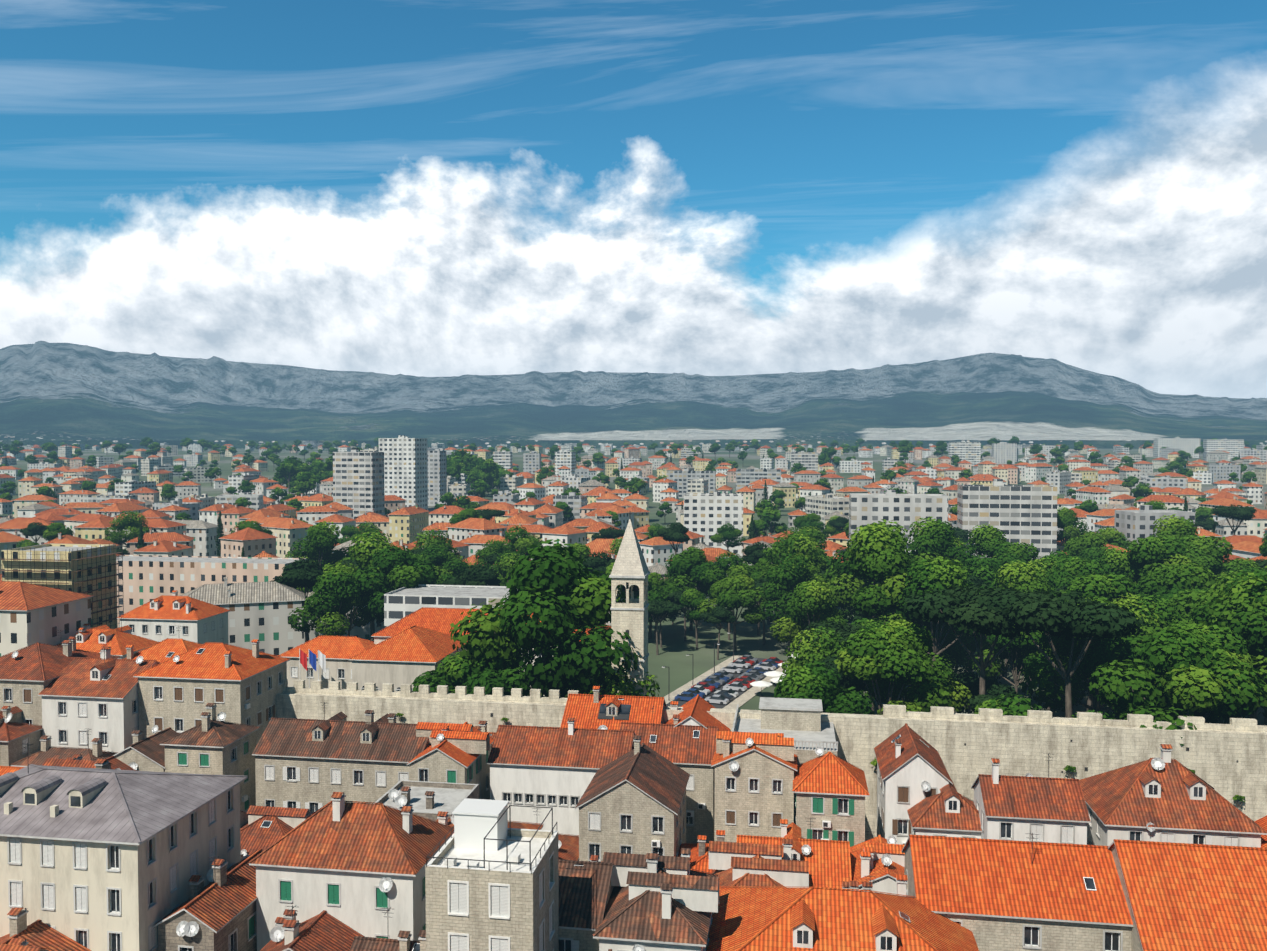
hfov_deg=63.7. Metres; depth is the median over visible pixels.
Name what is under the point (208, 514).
town house
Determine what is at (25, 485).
town house
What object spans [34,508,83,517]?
town house
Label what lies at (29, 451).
house
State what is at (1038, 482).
villa
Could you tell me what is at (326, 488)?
villa
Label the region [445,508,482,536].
broad tree
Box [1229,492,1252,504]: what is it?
block
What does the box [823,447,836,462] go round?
tree
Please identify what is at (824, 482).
tree
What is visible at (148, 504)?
villa
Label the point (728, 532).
broad tree
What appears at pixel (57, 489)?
town house
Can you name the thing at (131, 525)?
broad tree
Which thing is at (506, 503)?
town house
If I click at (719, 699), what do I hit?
parked car
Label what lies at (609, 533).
pine tree
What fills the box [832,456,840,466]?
tree
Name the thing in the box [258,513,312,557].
town house
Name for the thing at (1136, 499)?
tree
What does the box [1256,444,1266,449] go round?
block
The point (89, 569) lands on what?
scaffolded block
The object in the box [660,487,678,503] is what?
villa
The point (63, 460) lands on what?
house
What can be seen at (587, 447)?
house
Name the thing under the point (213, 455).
house
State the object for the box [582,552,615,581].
pine tree
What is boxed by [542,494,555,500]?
villa
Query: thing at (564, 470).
town house
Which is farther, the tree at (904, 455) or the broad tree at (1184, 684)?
the tree at (904, 455)
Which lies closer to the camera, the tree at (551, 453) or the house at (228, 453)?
the tree at (551, 453)
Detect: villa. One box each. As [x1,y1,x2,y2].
[0,498,12,513]
[36,501,61,508]
[52,472,63,484]
[60,480,81,491]
[120,473,138,481]
[123,467,135,474]
[138,499,153,508]
[156,481,173,500]
[157,505,190,519]
[182,496,202,508]
[213,477,227,488]
[215,492,232,503]
[319,481,332,496]
[519,474,533,483]
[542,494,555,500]
[586,468,596,478]
[620,531,648,541]
[626,505,649,528]
[634,524,649,534]
[639,536,684,566]
[647,475,656,486]
[648,561,667,580]
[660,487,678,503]
[660,495,679,512]
[666,554,716,601]
[679,465,693,470]
[683,531,704,550]
[686,537,714,549]
[700,548,734,558]
[718,462,731,468]
[741,533,779,562]
[743,507,754,535]
[748,541,771,564]
[771,530,792,540]
[787,509,807,530]
[822,540,846,553]
[824,510,848,540]
[826,469,836,473]
[915,465,925,470]
[936,476,946,487]
[944,476,954,486]
[954,476,969,484]
[1028,479,1050,484]
[1109,495,1134,506]
[1144,487,1160,494]
[1188,504,1196,511]
[1212,518,1248,537]
[1213,480,1235,488]
[1215,460,1230,464]
[1221,487,1244,494]
[1242,482,1262,503]
[1264,492,1266,509]
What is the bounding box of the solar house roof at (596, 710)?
[561,686,666,729]
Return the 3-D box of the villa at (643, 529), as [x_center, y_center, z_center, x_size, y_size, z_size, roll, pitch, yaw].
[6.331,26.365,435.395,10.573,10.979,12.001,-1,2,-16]
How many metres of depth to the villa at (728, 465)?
1034.17 m
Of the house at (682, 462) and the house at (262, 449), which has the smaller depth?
the house at (682, 462)
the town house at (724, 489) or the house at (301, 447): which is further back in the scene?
the house at (301, 447)
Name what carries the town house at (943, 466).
on the ground
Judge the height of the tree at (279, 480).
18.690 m
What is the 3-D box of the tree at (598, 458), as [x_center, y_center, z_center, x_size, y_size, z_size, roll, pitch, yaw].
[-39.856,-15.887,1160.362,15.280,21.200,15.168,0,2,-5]
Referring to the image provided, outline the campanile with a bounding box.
[609,511,649,695]
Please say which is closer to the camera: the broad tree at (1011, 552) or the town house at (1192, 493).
the broad tree at (1011, 552)
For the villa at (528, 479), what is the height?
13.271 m
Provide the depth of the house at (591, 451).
1573.53 m
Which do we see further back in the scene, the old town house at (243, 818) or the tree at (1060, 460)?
the tree at (1060, 460)
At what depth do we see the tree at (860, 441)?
2474.71 m
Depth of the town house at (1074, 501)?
551.33 m
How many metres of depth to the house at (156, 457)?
1279.42 m
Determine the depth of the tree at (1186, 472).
811.61 m
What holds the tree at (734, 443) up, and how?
on the ground
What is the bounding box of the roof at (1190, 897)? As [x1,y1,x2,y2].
[1108,839,1266,950]
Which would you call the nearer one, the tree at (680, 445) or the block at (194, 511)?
the block at (194, 511)
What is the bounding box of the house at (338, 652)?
[278,623,375,688]
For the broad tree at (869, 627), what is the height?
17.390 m
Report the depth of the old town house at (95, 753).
115.59 m
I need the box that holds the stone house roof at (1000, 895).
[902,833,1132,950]
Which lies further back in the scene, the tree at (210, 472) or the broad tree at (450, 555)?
the tree at (210, 472)
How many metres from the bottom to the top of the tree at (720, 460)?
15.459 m
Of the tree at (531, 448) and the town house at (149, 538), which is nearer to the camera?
the town house at (149, 538)
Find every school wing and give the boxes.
[349,625,467,691]
[371,607,610,697]
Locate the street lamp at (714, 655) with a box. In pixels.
[714,643,719,672]
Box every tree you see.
[0,481,16,492]
[0,493,12,499]
[2,444,10,450]
[9,447,19,456]
[10,440,24,450]
[16,539,39,547]
[17,469,25,476]
[19,522,49,542]
[24,454,38,463]
[37,486,57,497]
[42,522,73,540]
[43,442,56,458]
[43,451,58,463]
[45,477,55,483]
[72,449,82,456]
[80,480,95,491]
[84,458,96,466]
[100,440,111,448]
[103,510,151,546]
[108,478,124,490]
[112,443,125,459]
[116,548,128,554]
[125,451,132,456]
[131,464,138,471]
[137,524,144,548]
[140,437,152,447]
[145,442,160,454]
[160,487,177,501]
[162,483,173,491]
[173,465,183,477]
[175,512,191,519]
[180,438,193,454]
[181,471,193,480]
[197,439,208,448]
[204,467,216,485]
[209,460,217,466]
[209,467,221,478]
[212,445,219,451]
[215,511,224,556]
[220,448,225,457]
[226,486,238,494]
[228,447,236,458]
[229,521,272,534]
[231,460,240,468]
[234,497,254,509]
[238,480,255,492]
[242,454,253,465]
[247,440,255,447]
[259,450,270,460]
[264,443,271,448]
[268,453,280,470]
[270,487,288,503]
[270,558,336,641]
[271,445,281,454]
[273,472,286,484]
[274,460,281,466]
[275,459,300,493]
[282,456,302,465]
[282,473,296,488]
[285,521,344,571]
[286,445,292,453]
[286,498,303,510]
[288,486,305,496]
[288,567,361,635]
[292,463,313,478]
[293,439,301,445]
[293,472,318,495]
[299,449,308,460]
[310,452,322,462]
[310,471,321,493]
[312,459,324,472]
[318,474,327,483]
[318,547,355,569]
[320,467,328,473]
[322,528,406,640]
[323,442,331,453]
[323,460,332,477]
[325,455,332,466]
[325,578,370,636]
[329,447,337,454]
[333,440,340,447]
[336,525,358,543]
[337,559,368,570]
[352,521,385,543]
[352,545,438,622]
[373,437,378,444]
[385,508,390,515]
[406,528,467,567]
[408,548,434,554]
[412,545,467,577]
[412,652,491,692]
[434,492,455,508]
[435,574,445,584]
[436,639,533,695]
[438,551,467,572]
[441,574,453,579]
[442,563,500,585]
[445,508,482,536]
[446,440,453,446]
[447,460,461,474]
[447,466,459,479]
[449,449,473,465]
[449,455,465,464]
[449,539,640,697]
[452,495,476,508]
[462,464,479,489]
[465,471,478,483]
[467,443,477,450]
[468,479,486,497]
[468,539,506,574]
[470,455,485,463]
[473,460,483,466]
[476,459,499,492]
[477,484,490,498]
[477,508,504,521]
[485,551,528,566]
[486,472,500,488]
[488,447,494,458]
[491,489,497,494]
[493,525,542,559]
[493,550,522,585]
[496,469,505,478]
[500,469,513,475]
[513,443,520,449]
[524,492,536,498]
[528,444,534,451]
[536,474,545,485]
[536,624,659,697]
[537,467,553,477]
[547,448,557,458]
[552,542,590,570]
[555,501,573,519]
[561,487,580,494]
[575,446,584,456]
[576,455,581,461]
[581,460,591,467]
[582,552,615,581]
[591,476,599,481]
[591,527,624,539]
[592,452,604,467]
[599,475,609,483]
[601,562,667,623]
[606,510,621,526]
[607,537,621,554]
[612,468,619,475]
[613,476,626,488]
[623,477,645,493]
[629,572,679,638]
[644,523,665,538]
[648,599,678,654]
[650,443,657,454]
[652,475,666,487]
[652,580,684,633]
[655,450,667,458]
[656,502,672,516]
[656,522,689,555]
[658,601,682,647]
[664,557,707,620]
[665,546,720,630]
[668,443,677,455]
[668,590,706,640]
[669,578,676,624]
[678,443,684,448]
[680,588,711,648]
[685,456,694,462]
[695,551,755,632]
[696,574,765,652]
[699,606,736,659]
[704,465,716,471]
[707,460,716,467]
[708,443,720,460]
[709,592,729,639]
[710,523,746,550]
[717,457,725,465]
[725,444,734,457]
[730,440,738,452]
[731,461,737,468]
[737,441,743,451]
[738,451,747,460]
[741,570,765,634]
[742,542,771,610]
[747,520,767,536]
[748,514,755,538]
[748,553,835,654]
[750,439,758,448]
[752,578,784,644]
[753,556,772,624]
[754,499,781,535]
[755,531,827,580]
[759,507,787,535]
[763,480,767,499]
[768,452,775,458]
[769,489,785,509]
[770,580,848,642]
[771,534,826,556]
[772,661,873,714]
[774,498,784,508]
[777,576,842,622]
[777,666,857,713]
[781,626,874,705]
[788,513,829,540]
[790,463,806,473]
[791,483,799,493]
[793,497,804,509]
[793,526,826,548]
[795,446,805,451]
[800,620,868,655]
[803,656,865,701]
[810,566,840,582]
[811,555,836,569]
[814,478,830,487]
[818,456,825,465]
[819,470,826,475]
[820,454,829,462]
[822,515,844,535]
[822,519,908,619]
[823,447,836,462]
[828,517,848,531]
[830,440,838,446]
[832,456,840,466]
[834,459,841,471]
[834,624,951,714]
[835,624,878,714]
[838,578,876,621]
[843,522,848,546]
[843,523,940,624]
[851,446,857,452]
[851,617,888,714]
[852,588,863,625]
[855,438,864,445]
[861,620,971,712]
[863,583,899,622]
[872,556,984,665]
[880,469,896,480]
[883,487,907,493]
[889,441,896,447]
[893,460,906,467]
[896,468,907,475]
[897,440,913,462]
[899,452,908,460]
[900,584,1059,694]
[906,571,983,587]
[907,516,976,570]
[908,534,971,562]
[914,441,922,447]
[914,620,974,672]
[926,487,944,494]
[933,450,941,456]
[934,440,947,456]
[937,666,974,713]
[942,593,1005,694]
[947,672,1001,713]
[949,504,956,514]
[950,455,958,459]
[950,527,971,546]
[952,458,960,466]
[958,554,1002,588]
[958,558,1003,645]
[959,469,972,476]
[967,523,1006,558]
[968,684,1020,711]
[972,624,1050,692]
[973,693,1041,715]
[982,451,990,456]
[982,637,1007,679]
[986,588,1144,717]
[987,438,1000,445]
[991,560,1056,689]
[992,542,1039,568]
[1008,436,1019,444]
[1017,601,1162,712]
[1019,630,1094,716]
[1025,556,1064,585]
[1029,444,1042,453]
[1030,550,1079,569]
[1037,597,1136,710]
[1045,556,1103,588]
[1050,448,1063,464]
[1054,583,1070,592]
[1055,456,1064,463]
[1055,572,1143,707]
[1057,506,1093,546]
[1058,464,1068,471]
[1060,444,1069,453]
[1062,532,1113,562]
[1066,488,1075,498]
[1071,710,1122,719]
[1074,441,1083,453]
[1079,499,1098,512]
[1081,479,1089,484]
[1086,556,1102,572]
[1089,451,1103,463]
[1089,626,1266,745]
[1095,547,1143,584]
[1096,527,1131,548]
[1104,644,1228,721]
[1113,594,1196,647]
[1117,535,1191,601]
[1121,456,1133,466]
[1122,476,1138,495]
[1124,443,1133,449]
[1130,483,1153,497]
[1134,496,1143,506]
[1136,562,1214,611]
[1142,442,1151,448]
[1142,500,1166,509]
[1149,589,1221,632]
[1151,514,1210,544]
[1158,467,1169,472]
[1160,621,1253,718]
[1164,461,1180,471]
[1172,535,1234,590]
[1173,457,1187,466]
[1175,461,1183,470]
[1177,468,1192,476]
[1178,450,1185,457]
[1183,496,1187,510]
[1184,453,1191,460]
[1186,569,1266,718]
[1194,446,1204,457]
[1195,506,1212,521]
[1195,519,1218,530]
[1196,497,1205,501]
[1200,573,1266,716]
[1211,504,1256,534]
[1211,519,1215,532]
[1212,568,1266,594]
[1215,558,1265,583]
[1217,712,1246,723]
[1228,472,1238,481]
[1239,463,1246,478]
[1240,471,1256,482]
[1251,559,1266,568]
[1255,709,1257,724]
[1259,533,1266,556]
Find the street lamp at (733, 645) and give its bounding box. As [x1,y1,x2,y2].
[728,632,733,660]
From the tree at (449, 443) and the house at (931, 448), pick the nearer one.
the house at (931, 448)
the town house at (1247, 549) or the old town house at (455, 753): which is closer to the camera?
the old town house at (455, 753)
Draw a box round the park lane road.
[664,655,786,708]
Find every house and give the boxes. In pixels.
[0,456,16,464]
[0,466,21,479]
[0,474,15,494]
[0,514,13,523]
[0,517,50,524]
[0,520,65,544]
[0,531,30,573]
[0,630,119,725]
[0,706,42,765]
[0,766,23,775]
[0,907,91,950]
[7,451,24,459]
[11,494,57,517]
[11,729,116,766]
[16,504,53,517]
[18,476,42,497]
[21,449,35,456]
[24,469,42,479]
[31,446,41,454]
[31,481,62,503]
[32,513,66,523]
[33,454,47,463]
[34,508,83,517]
[38,644,160,752]
[42,756,135,770]
[43,467,60,482]
[45,532,97,543]
[53,468,69,473]
[54,457,69,466]
[55,502,107,513]
[57,616,158,658]
[59,489,100,504]
[63,469,92,481]
[64,511,113,535]
[66,754,82,759]
[68,476,93,489]
[69,457,84,467]
[71,445,80,453]
[71,471,92,478]
[73,516,118,540]
[78,465,94,469]
[87,467,105,480]
[91,538,123,549]
[92,445,99,449]
[94,484,114,494]
[95,502,149,516]
[98,464,118,477]
[98,474,116,483]
[99,499,134,505]
[107,518,186,549]
[110,464,124,476]
[111,497,144,506]
[113,725,178,771]
[114,459,136,472]
[117,590,230,644]
[124,455,142,469]
[125,626,200,662]
[126,528,194,555]
[128,487,158,502]
[130,506,169,519]
[131,540,193,555]
[133,639,290,744]
[134,449,148,458]
[147,470,168,483]
[149,455,160,465]
[152,849,262,950]
[156,450,165,456]
[156,481,176,490]
[159,469,172,481]
[160,703,259,810]
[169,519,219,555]
[173,458,186,467]
[174,481,200,498]
[198,500,237,524]
[208,450,219,460]
[216,505,256,535]
[218,527,277,556]
[222,480,228,492]
[225,448,235,456]
[231,459,241,468]
[232,466,255,474]
[233,454,244,463]
[235,464,250,469]
[238,507,289,521]
[240,805,311,856]
[240,809,247,826]
[244,515,279,524]
[245,445,253,450]
[247,460,267,471]
[249,477,277,495]
[250,468,260,475]
[252,702,430,813]
[253,493,275,504]
[254,551,279,557]
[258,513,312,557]
[259,447,267,455]
[260,905,364,950]
[262,504,296,518]
[263,501,270,507]
[266,484,287,503]
[278,623,375,688]
[284,493,308,504]
[296,504,338,524]
[298,445,306,450]
[299,493,332,506]
[304,592,383,642]
[308,482,319,492]
[313,514,355,538]
[321,477,332,483]
[324,502,353,518]
[332,540,378,552]
[338,445,350,451]
[349,907,425,950]
[355,509,386,518]
[355,515,388,541]
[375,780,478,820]
[385,495,404,517]
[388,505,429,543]
[391,539,417,549]
[407,722,493,799]
[409,535,470,560]
[422,522,453,537]
[425,798,558,950]
[429,505,464,524]
[435,811,543,834]
[444,447,457,455]
[446,518,507,540]
[451,496,489,506]
[458,531,509,556]
[464,555,530,571]
[474,448,489,460]
[474,504,514,511]
[474,721,495,747]
[487,717,635,835]
[488,499,514,507]
[495,509,535,522]
[498,513,538,525]
[506,521,551,544]
[508,468,518,475]
[512,446,517,452]
[514,496,544,511]
[516,472,534,482]
[516,482,546,500]
[530,444,542,452]
[530,512,549,526]
[531,502,563,527]
[532,808,578,860]
[534,466,553,484]
[541,454,549,460]
[541,459,551,467]
[541,524,586,546]
[542,498,552,505]
[543,475,560,496]
[548,480,569,495]
[558,465,569,476]
[558,859,613,950]
[563,518,597,529]
[575,735,689,861]
[579,480,605,493]
[579,502,623,517]
[580,456,592,466]
[581,490,607,504]
[581,515,614,525]
[583,521,620,543]
[585,445,595,451]
[585,509,611,522]
[585,538,619,551]
[588,448,597,455]
[588,486,611,491]
[590,548,616,557]
[590,855,601,861]
[592,456,608,469]
[592,467,603,476]
[592,848,718,950]
[596,490,620,502]
[599,552,615,625]
[601,505,633,530]
[604,445,610,454]
[605,459,617,476]
[610,488,631,497]
[612,497,637,508]
[614,450,623,457]
[615,478,648,493]
[619,466,641,477]
[620,706,718,843]
[623,447,639,457]
[623,491,648,510]
[628,462,646,476]
[639,446,646,454]
[641,460,651,474]
[648,456,666,469]
[653,477,676,502]
[657,465,666,477]
[663,449,671,456]
[663,465,672,475]
[664,694,729,730]
[666,465,681,475]
[672,448,680,457]
[675,500,683,521]
[678,830,724,873]
[679,457,692,466]
[680,509,683,525]
[692,445,700,453]
[692,458,710,470]
[706,874,978,950]
[709,839,808,887]
[711,731,796,841]
[714,466,729,474]
[716,472,726,488]
[716,485,732,492]
[727,468,735,481]
[735,485,755,510]
[736,817,851,889]
[748,478,778,502]
[750,484,767,505]
[760,446,769,457]
[772,482,796,507]
[781,474,793,482]
[785,450,790,461]
[789,482,813,497]
[792,746,869,846]
[793,470,821,483]
[798,485,820,498]
[800,485,829,510]
[817,445,828,452]
[820,473,843,494]
[822,463,833,470]
[825,550,842,584]
[827,532,848,546]
[833,447,840,455]
[836,487,868,496]
[842,875,877,892]
[847,473,872,488]
[850,831,904,894]
[859,449,872,456]
[861,461,871,473]
[861,466,875,481]
[863,483,882,493]
[874,446,879,453]
[874,479,897,487]
[874,723,952,844]
[880,444,893,455]
[886,474,904,481]
[887,465,911,471]
[891,447,898,458]
[895,476,918,493]
[901,451,913,463]
[903,471,928,477]
[904,463,916,470]
[913,448,922,459]
[917,481,943,492]
[919,477,937,482]
[922,449,930,457]
[926,455,939,467]
[929,445,940,455]
[933,467,943,477]
[934,463,953,468]
[938,456,950,464]
[941,484,963,499]
[943,467,967,479]
[948,498,956,513]
[948,514,956,528]
[958,460,971,476]
[968,474,997,479]
[970,476,996,484]
[971,756,1090,844]
[973,464,977,474]
[977,459,996,473]
[981,456,995,462]
[983,445,991,448]
[991,464,1019,483]
[992,465,1007,484]
[1014,462,1030,480]
[1025,446,1031,455]
[1025,462,1052,482]
[1029,456,1046,463]
[1057,498,1074,511]
[1057,540,1065,553]
[1063,495,1081,506]
[1064,449,1077,457]
[1064,480,1084,497]
[1065,453,1081,460]
[1065,460,1089,472]
[1069,508,1087,532]
[1071,454,1084,459]
[1072,465,1098,482]
[1075,486,1111,503]
[1077,447,1086,453]
[1079,744,1266,847]
[1085,506,1122,531]
[1087,449,1099,458]
[1088,481,1108,487]
[1090,463,1108,469]
[1093,503,1130,510]
[1093,517,1114,534]
[1098,470,1118,481]
[1102,483,1129,497]
[1103,453,1114,463]
[1104,478,1129,495]
[1106,544,1126,551]
[1109,456,1120,461]
[1119,467,1140,480]
[1123,507,1138,509]
[1133,461,1152,475]
[1136,493,1188,509]
[1140,446,1145,453]
[1146,446,1152,456]
[1148,471,1161,477]
[1152,457,1169,468]
[1154,472,1187,477]
[1156,487,1182,494]
[1168,451,1180,460]
[1171,488,1206,498]
[1181,496,1200,512]
[1186,462,1207,477]
[1186,477,1201,491]
[1190,459,1209,470]
[1195,528,1222,537]
[1198,496,1254,531]
[1204,488,1226,493]
[1205,492,1246,502]
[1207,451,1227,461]
[1212,514,1226,520]
[1214,535,1265,546]
[1223,553,1243,561]
[1229,541,1261,558]
[1231,460,1242,473]
[1234,510,1266,537]
[1239,456,1260,459]
[1245,556,1266,560]
[1248,460,1263,470]
[1254,464,1266,483]
[1254,815,1266,847]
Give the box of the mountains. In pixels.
[0,341,1266,448]
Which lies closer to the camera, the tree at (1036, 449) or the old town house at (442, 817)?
the old town house at (442, 817)
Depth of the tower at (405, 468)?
628.10 m
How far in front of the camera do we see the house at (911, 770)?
100.44 m
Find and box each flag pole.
[299,648,306,669]
[309,650,315,687]
[318,650,325,680]
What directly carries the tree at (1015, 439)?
on the ground
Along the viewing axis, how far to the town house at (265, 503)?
592.61 m
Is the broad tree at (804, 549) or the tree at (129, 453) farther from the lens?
the tree at (129, 453)
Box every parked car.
[675,692,695,700]
[681,688,704,697]
[686,685,709,694]
[691,682,714,690]
[697,679,720,687]
[702,676,724,684]
[704,694,728,704]
[707,673,728,681]
[709,691,733,700]
[711,670,733,678]
[714,688,737,696]
[720,665,742,673]
[723,682,746,691]
[728,679,751,687]
[729,660,750,668]
[732,676,755,682]
[733,657,754,664]
[737,655,757,662]
[737,673,759,680]
[741,670,763,678]
[746,667,767,673]
[754,662,775,670]
[758,659,778,667]
[762,657,782,663]
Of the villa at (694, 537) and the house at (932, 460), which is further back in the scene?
the house at (932, 460)
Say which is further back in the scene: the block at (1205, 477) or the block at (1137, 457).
the block at (1137, 457)
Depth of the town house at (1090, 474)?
869.03 m
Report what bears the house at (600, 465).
on the ground
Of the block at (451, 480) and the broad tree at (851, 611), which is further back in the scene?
the block at (451, 480)
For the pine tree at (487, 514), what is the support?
on the ground
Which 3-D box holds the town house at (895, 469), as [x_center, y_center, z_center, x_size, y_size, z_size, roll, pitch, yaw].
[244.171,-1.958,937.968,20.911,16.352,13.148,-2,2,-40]
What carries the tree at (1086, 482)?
on the ground
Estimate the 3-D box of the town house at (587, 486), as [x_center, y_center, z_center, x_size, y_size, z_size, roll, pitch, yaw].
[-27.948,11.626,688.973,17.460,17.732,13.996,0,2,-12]
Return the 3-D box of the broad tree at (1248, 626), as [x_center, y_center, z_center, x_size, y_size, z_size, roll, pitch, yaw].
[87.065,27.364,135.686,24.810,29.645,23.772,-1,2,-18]
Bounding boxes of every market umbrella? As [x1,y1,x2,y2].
[750,681,772,696]
[764,671,785,685]
[770,677,783,682]
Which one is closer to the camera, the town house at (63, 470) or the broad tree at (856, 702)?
the broad tree at (856, 702)
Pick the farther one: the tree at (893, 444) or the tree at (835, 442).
the tree at (835, 442)
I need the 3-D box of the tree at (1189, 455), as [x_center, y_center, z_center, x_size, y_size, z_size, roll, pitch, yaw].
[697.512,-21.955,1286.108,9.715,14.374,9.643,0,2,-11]
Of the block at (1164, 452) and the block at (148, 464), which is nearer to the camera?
the block at (148, 464)
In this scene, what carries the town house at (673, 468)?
on the ground
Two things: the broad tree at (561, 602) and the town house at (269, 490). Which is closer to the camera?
the broad tree at (561, 602)
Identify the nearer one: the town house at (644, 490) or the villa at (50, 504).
the villa at (50, 504)
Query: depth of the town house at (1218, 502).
495.17 m
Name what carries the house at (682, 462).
on the ground
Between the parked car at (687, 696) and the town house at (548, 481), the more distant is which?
the town house at (548, 481)
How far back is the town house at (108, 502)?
589.07 m
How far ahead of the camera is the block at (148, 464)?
1086.54 m
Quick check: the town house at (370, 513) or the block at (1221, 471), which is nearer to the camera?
the town house at (370, 513)
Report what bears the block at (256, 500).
on the ground
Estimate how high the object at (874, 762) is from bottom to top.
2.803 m
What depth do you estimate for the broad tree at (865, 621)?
173.09 m
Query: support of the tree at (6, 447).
on the ground
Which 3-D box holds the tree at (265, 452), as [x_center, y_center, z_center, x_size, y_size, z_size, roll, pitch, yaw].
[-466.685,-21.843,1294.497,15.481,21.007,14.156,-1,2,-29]
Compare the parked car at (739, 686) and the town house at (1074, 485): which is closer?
the parked car at (739, 686)
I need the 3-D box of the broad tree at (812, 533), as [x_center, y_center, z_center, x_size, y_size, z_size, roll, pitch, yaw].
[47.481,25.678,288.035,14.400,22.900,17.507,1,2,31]
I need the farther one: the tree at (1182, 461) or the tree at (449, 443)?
the tree at (449, 443)
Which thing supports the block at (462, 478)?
on the ground
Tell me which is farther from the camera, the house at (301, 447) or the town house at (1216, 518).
the house at (301, 447)
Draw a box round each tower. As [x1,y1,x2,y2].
[333,448,384,518]
[360,447,378,451]
[379,435,427,509]
[427,448,446,505]
[493,450,511,469]
[523,451,540,474]
[555,450,575,475]
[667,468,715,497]
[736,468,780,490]
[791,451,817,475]
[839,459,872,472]
[949,440,980,465]
[992,442,1016,463]
[1032,445,1055,461]
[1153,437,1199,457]
[1203,438,1243,457]
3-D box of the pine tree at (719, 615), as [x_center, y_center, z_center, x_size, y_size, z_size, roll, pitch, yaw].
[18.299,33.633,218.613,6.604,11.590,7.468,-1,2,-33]
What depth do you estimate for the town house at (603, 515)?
436.65 m
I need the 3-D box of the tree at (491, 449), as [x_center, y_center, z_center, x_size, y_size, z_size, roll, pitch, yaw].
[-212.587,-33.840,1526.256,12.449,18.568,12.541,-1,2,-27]
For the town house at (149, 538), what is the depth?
354.22 m
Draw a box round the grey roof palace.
[0,743,247,950]
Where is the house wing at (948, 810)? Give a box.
[907,779,981,838]
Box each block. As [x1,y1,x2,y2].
[0,543,123,628]
[0,581,93,656]
[27,462,61,469]
[58,445,71,457]
[72,443,84,449]
[84,492,137,502]
[96,456,113,467]
[104,446,121,452]
[115,480,155,494]
[116,555,308,626]
[141,457,158,475]
[152,499,199,519]
[154,463,184,475]
[160,445,177,455]
[161,456,172,465]
[180,494,214,508]
[180,577,305,655]
[183,453,202,465]
[184,466,219,482]
[188,443,202,451]
[217,492,262,509]
[228,473,258,494]
[427,447,438,450]
[431,443,442,447]
[437,493,474,504]
[447,476,455,491]
[448,482,467,494]
[456,473,469,494]
[493,490,518,502]
[500,474,523,492]
[553,492,586,523]
[555,474,589,492]
[561,444,573,451]
[575,467,588,476]
[601,443,612,450]
[617,457,641,469]
[633,475,648,491]
[681,447,691,450]
[681,450,692,458]
[688,477,707,492]
[702,443,716,452]
[732,697,837,822]
[760,458,773,468]
[775,458,789,469]
[781,477,789,482]
[805,494,848,527]
[880,485,906,493]
[882,457,896,472]
[921,467,936,478]
[981,448,991,457]
[1017,443,1030,454]
[1018,457,1030,462]
[1045,471,1081,482]
[1047,470,1070,493]
[1104,460,1124,469]
[1112,453,1141,462]
[1116,446,1128,453]
[1130,475,1147,494]
[1145,475,1187,488]
[1159,447,1179,458]
[1193,470,1212,483]
[1203,451,1210,460]
[1209,463,1240,482]
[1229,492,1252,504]
[1239,448,1266,461]
[1243,458,1263,473]
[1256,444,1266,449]
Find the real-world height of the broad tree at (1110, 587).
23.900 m
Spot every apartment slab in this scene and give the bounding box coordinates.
[684,492,742,555]
[849,490,947,551]
[957,479,1056,558]
[1114,505,1194,547]
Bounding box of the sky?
[0,0,1266,398]
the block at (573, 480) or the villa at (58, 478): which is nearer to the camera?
the block at (573, 480)
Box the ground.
[0,448,1266,724]
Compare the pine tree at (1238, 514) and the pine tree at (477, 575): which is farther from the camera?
the pine tree at (1238, 514)
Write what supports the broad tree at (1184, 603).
on the ground
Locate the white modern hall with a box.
[384,584,509,628]
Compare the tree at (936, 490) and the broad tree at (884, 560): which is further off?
the tree at (936, 490)
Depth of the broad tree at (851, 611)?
221.58 m
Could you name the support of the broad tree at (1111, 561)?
on the ground
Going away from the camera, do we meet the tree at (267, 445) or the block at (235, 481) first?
the block at (235, 481)
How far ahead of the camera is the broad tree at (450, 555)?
280.45 m
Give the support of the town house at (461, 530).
on the ground
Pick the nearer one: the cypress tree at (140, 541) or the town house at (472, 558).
the town house at (472, 558)
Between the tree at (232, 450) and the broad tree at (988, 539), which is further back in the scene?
the tree at (232, 450)
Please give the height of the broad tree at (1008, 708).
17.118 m
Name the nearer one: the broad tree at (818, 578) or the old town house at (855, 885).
the old town house at (855, 885)
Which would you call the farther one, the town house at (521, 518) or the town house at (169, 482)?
the town house at (169, 482)
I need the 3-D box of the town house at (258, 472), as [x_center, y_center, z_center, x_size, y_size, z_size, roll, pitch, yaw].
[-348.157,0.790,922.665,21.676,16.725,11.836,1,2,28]
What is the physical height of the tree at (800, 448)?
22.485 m
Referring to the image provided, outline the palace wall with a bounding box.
[276,679,1266,840]

